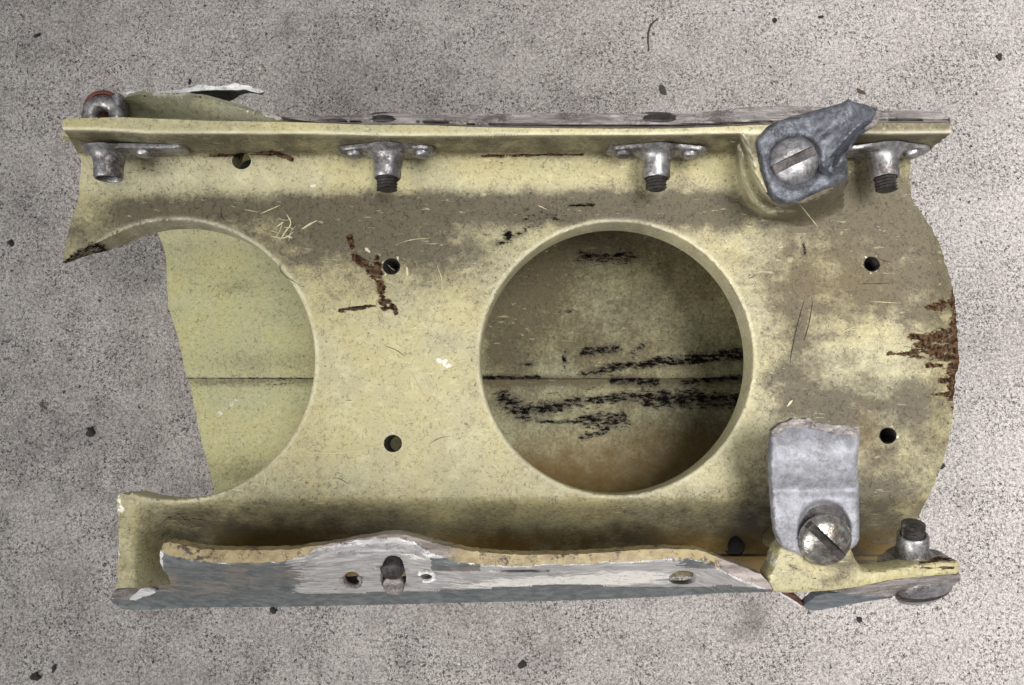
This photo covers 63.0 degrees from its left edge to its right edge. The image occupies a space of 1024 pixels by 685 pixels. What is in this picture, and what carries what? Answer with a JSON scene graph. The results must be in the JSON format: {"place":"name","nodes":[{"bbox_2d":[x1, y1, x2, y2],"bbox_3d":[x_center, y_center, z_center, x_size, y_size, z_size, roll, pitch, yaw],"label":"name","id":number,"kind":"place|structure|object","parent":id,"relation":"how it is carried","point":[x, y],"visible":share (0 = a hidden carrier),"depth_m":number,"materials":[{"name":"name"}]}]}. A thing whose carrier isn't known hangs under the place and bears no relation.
{"place":"outdoors","nodes":[
{"label":"outdoors","id":0,"kind":"place"},
{"bbox_2d":[0,0,1023,684],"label":"concrete ground","id":1,"kind":"structure","parent":0,"point":[86,342],"depth_m":0.39,"materials":[{"name":"grey concrete"}]},
{"bbox_2d":[8,239,13,246],"bbox_3d":[-0.235,-0.047,0.391,0.003,0.001,0.004,0,83,0],"label":"grit crumb","id":2,"kind":"object","parent":1,"relation":"on","point":[10,243],"visible":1,"depth_m":0.39,"materials":[{"name":"black stone"}]},
{"bbox_2d":[29,671,41,680],"bbox_3d":[-0.209,0.147,0.367,0.006,0.002,0.004,0,83,0],"label":"grit crumb","id":3,"kind":"object","parent":1,"relation":"on","point":[35,676],"visible":1,"depth_m":0.37,"materials":[{"name":"grey stone"}]},
{"bbox_2d":[86,426,94,436],"bbox_3d":[-0.192,0.041,0.380,0.004,0.001,0.005,0,83,0],"label":"grit crumb","id":4,"kind":"object","parent":1,"relation":"on","point":[90,432],"visible":1,"depth_m":0.38,"materials":[{"name":"grey stone"}]},
{"bbox_2d":[270,607,276,613],"bbox_3d":[-0.106,0.119,0.370,0.003,0.001,0.003,0,83,0],"label":"grit crumb","id":5,"kind":"object","parent":1,"relation":"on","point":[273,610],"visible":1,"depth_m":0.37,"materials":[{"name":"grey stone"}]},
{"bbox_2d":[62,83,960,610],"bbox_3d":[-0.005,0.012,0.320,0.336,0.125,0.198,0,83,0],"label":"machined metal fragment","id":6,"kind":"object","parent":1,"relation":"on","point":[510,357],"visible":1,"depth_m":0.30,"materials":[{"name":"metal"}]},
{"bbox_2d":[517,660,526,667],"bbox_3d":[0.004,0.142,0.368,0.004,0.001,0.004,0,83,0],"label":"grit crumb","id":7,"kind":"object","parent":1,"relation":"on","point":[522,664],"visible":1,"depth_m":0.37,"materials":[{"name":"grey stone"}]},
{"bbox_2d":[647,19,657,50],"bbox_3d":[0.068,-0.148,0.403,0.005,0.001,0.016,0,83,0],"label":"twig","id":8,"kind":"object","parent":1,"relation":"on","point":[648,33],"visible":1,"depth_m":0.40,"materials":[{"name":"plant"}]},
{"bbox_2d":[659,85,666,94],"bbox_3d":[0.072,-0.121,0.400,0.004,0.001,0.005,0,83,0],"label":"leaf fragment","id":9,"kind":"object","parent":1,"relation":"on","point":[662,89],"visible":1,"depth_m":0.40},
{"bbox_2d":[856,89,865,93],"bbox_3d":[0.167,-0.120,0.400,0.005,0.001,0.003,0,83,0],"label":"husk fragment","id":10,"kind":"object","parent":1,"relation":"on","point":[859,91],"visible":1,"depth_m":0.40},
{"bbox_2d":[996,53,1001,60],"bbox_3d":[0.235,-0.138,0.402,0.003,0.001,0.004,0,83,0],"label":"grit crumb","id":11,"kind":"object","parent":1,"relation":"on","point":[999,56],"visible":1,"depth_m":0.40,"materials":[{"name":"grey stone"}]}
]}

